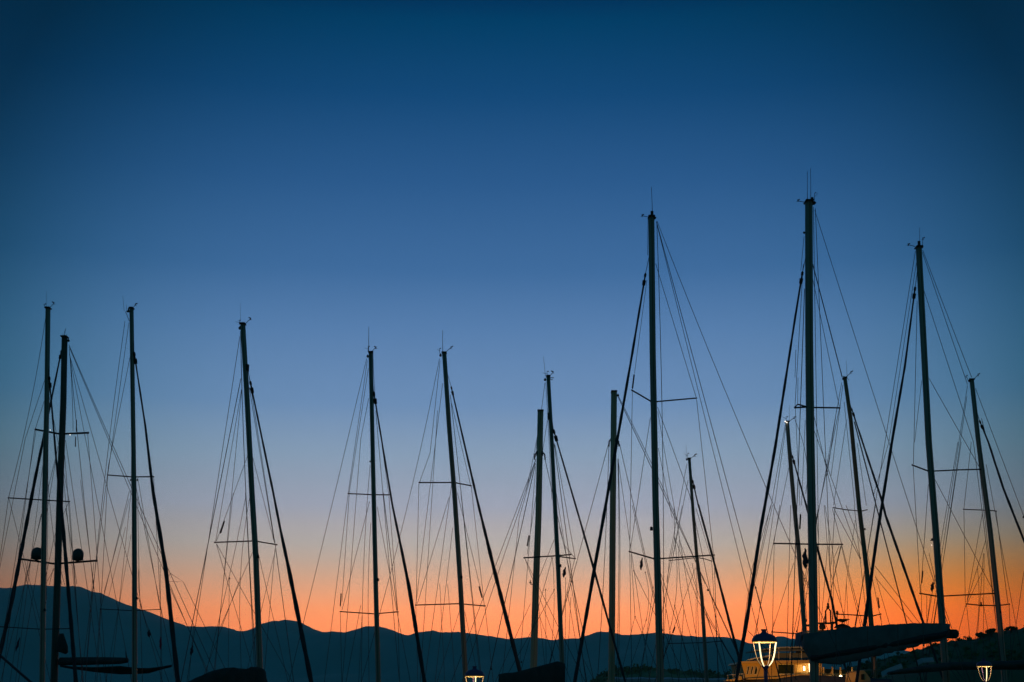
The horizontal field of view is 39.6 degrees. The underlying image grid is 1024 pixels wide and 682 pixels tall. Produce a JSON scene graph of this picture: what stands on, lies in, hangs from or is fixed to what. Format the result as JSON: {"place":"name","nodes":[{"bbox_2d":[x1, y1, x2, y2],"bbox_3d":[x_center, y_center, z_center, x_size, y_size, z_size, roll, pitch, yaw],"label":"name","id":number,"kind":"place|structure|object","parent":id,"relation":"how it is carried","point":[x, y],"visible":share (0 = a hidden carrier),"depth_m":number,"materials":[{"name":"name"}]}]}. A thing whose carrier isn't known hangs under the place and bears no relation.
{"place":"outdoors","nodes":[
{"label":"outdoors","id":0,"kind":"place"},
{"bbox_2d":[0,584,910,681],"bbox_3d":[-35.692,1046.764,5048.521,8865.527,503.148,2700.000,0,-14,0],"label":"mountains","id":1,"kind":"structure","parent":0,"point":[318,644],"depth_m":5142.04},
{"bbox_2d":[464,666,484,681],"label":"quay lantern","id":2,"kind":"object","parent":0,"point":[475,672],"visible":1,"depth_m":34.90,"materials":[{"name":"metal"}]},
{"bbox_2d":[0,0,1023,650],"label":"sky","id":3,"kind":"structure","parent":0,"point":[332,176],"materials":[{"name":"blue"}]},
{"bbox_2d":[590,667,723,681],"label":"headland","id":4,"kind":"structure","parent":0,"point":[646,674],"depth_m":397.32,"materials":[{"name":"black"}]},
{"bbox_2d":[590,663,732,681],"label":"headland scrub","id":5,"kind":"object","parent":4,"relation":"on","point":[672,671],"visible":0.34,"depth_m":404.09,"materials":[{"name":"black plant"}]},
{"bbox_2d":[752,629,776,681],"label":"quay lantern","id":6,"kind":"object","parent":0,"point":[763,636],"visible":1,"depth_m":27.28,"materials":[{"name":"metal"}]},
{"bbox_2d":[841,628,1023,681],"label":"hillside","id":7,"kind":"structure","parent":0,"point":[1016,675],"depth_m":235.23,"materials":[{"name":"plant"}]},
{"bbox_2d":[847,625,1023,677],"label":"hillside scrub","id":8,"kind":"object","parent":7,"relation":"on","point":[968,638],"visible":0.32,"depth_m":241.81,"materials":[{"name":"black plant"}]},
{"bbox_2d":[975,632,985,639],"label":"hill tree","id":9,"kind":"object","parent":7,"relation":"on","point":[980,634],"visible":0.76,"depth_m":250.66,"materials":[{"name":"black plant"}]},
{"bbox_2d":[986,628,995,636],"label":"hill tree","id":10,"kind":"object","parent":7,"relation":"on","point":[991,630],"visible":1,"depth_m":250.82,"materials":[{"name":"black plant"}]},
{"bbox_2d":[1004,626,1017,631],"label":"hill tree","id":11,"kind":"object","parent":7,"relation":"on","point":[1010,628],"visible":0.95,"depth_m":250.90,"materials":[{"name":"black plant"}]},
{"bbox_2d":[976,659,991,681],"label":"quay lantern","id":12,"kind":"object","parent":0,"point":[984,663],"visible":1,"depth_m":38.89,"materials":[{"name":"metal"}]},
{"label":"water","id":13,"kind":"structure","parent":0,"visible":0},
{"bbox_2d":[0,301,81,681],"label":"sailboat","id":14,"kind":"object","parent":13,"relation":"on","point":[44,500],"visible":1,"depth_m":54.38,"materials":[{"name":"paint"}]},
{"bbox_2d":[0,328,224,681],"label":"sailboat","id":15,"kind":"object","parent":13,"relation":"on","point":[59,643],"visible":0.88,"depth_m":67.45,"materials":[{"name":"paint"}]},
{"bbox_2d":[81,302,179,681],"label":"sailboat","id":16,"kind":"object","parent":13,"relation":"on","point":[133,365],"visible":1,"depth_m":50.34,"materials":[{"name":"paint"}]},
{"bbox_2d":[180,314,312,681],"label":"sailboat","id":17,"kind":"object","parent":13,"relation":"on","point":[250,674],"visible":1,"depth_m":49.80,"materials":[{"name":"paint"}]},
{"bbox_2d":[289,337,426,681],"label":"sailboat","id":18,"kind":"object","parent":13,"relation":"on","point":[373,401],"visible":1,"depth_m":50.05,"materials":[{"name":"paint"}]},
{"bbox_2d":[361,330,521,681],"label":"sailboat","id":19,"kind":"object","parent":13,"relation":"on","point":[453,482],"visible":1,"depth_m":70.18,"materials":[{"name":"paint"}]},
{"bbox_2d":[498,357,625,681],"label":"sailboat","id":20,"kind":"object","parent":13,"relation":"on","point":[552,672],"visible":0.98,"depth_m":49.47,"materials":[{"name":"paint"}]},
{"bbox_2d":[451,390,733,681],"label":"sailboat","id":21,"kind":"object","parent":13,"relation":"on","point":[536,575],"visible":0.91,"depth_m":79.67,"materials":[{"name":"beige paint"}]},
{"bbox_2d":[648,453,738,681],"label":"sailboat","id":22,"kind":"object","parent":13,"relation":"on","point":[692,487],"visible":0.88,"depth_m":67.54,"materials":[{"name":"paint"}]},
{"bbox_2d":[573,187,850,681],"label":"sailboat","id":23,"kind":"object","parent":13,"relation":"on","point":[659,633],"visible":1,"depth_m":48.43,"materials":[{"name":"paint"}]},
{"bbox_2d":[743,416,846,669],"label":"sailboat","id":24,"kind":"object","parent":13,"relation":"on","point":[798,547],"visible":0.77,"depth_m":70.14,"materials":[{"name":"paint"}]},
{"bbox_2d":[723,603,891,681],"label":"motor yacht","id":25,"kind":"object","parent":13,"relation":"on","point":[749,669],"visible":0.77,"depth_m":58.49,"materials":[{"name":"beige paint"}]},
{"bbox_2d":[777,664,793,674],"bbox_3d":[11.252,13.495,58.468,0.708,0.425,0.068,0,-14,0],"label":"cabin window","id":26,"kind":"structure","parent":25,"relation":"in","point":[781,669],"depth_m":58.44,"materials":[{"name":"black glass"}]},
{"bbox_2d":[796,665,801,671],"bbox_3d":[11.796,13.465,58.485,0.275,0.304,0.050,0,-14,0],"label":"lit window","id":27,"kind":"structure","parent":25,"relation":"in","point":[799,667],"depth_m":58.46,"materials":[{"name":"glass"}]},
{"bbox_2d":[732,168,966,681],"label":"sailboat","id":28,"kind":"object","parent":13,"relation":"on","point":[853,644],"visible":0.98,"depth_m":47.60,"materials":[{"name":"paint"}]},
{"bbox_2d":[845,670,869,681],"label":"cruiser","id":29,"kind":"object","parent":13,"relation":"on","point":[864,676],"visible":0.88,"depth_m":55.54,"materials":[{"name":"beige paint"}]},
{"bbox_2d":[864,656,883,677],"bbox_3d":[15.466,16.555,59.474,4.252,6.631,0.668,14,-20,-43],"label":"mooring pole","id":30,"kind":"object","parent":13,"relation":"in","point":[874,670],"visible":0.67,"depth_m":60.42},
{"bbox_2d":[793,364,965,681],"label":"sailboat","id":31,"kind":"object","parent":13,"relation":"on","point":[859,510],"visible":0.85,"depth_m":74.37,"materials":[{"name":"metal"}]},
{"bbox_2d":[847,237,1023,681],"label":"sailboat","id":32,"kind":"object","parent":13,"relation":"on","point":[945,666],"visible":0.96,"depth_m":50.37,"materials":[{"name":"paint"}]},
{"bbox_2d":[922,373,1023,681],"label":"sailboat","id":33,"kind":"object","parent":13,"relation":"on","point":[995,587],"visible":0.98,"depth_m":65.77,"materials":[{"name":"paint"}]}
]}

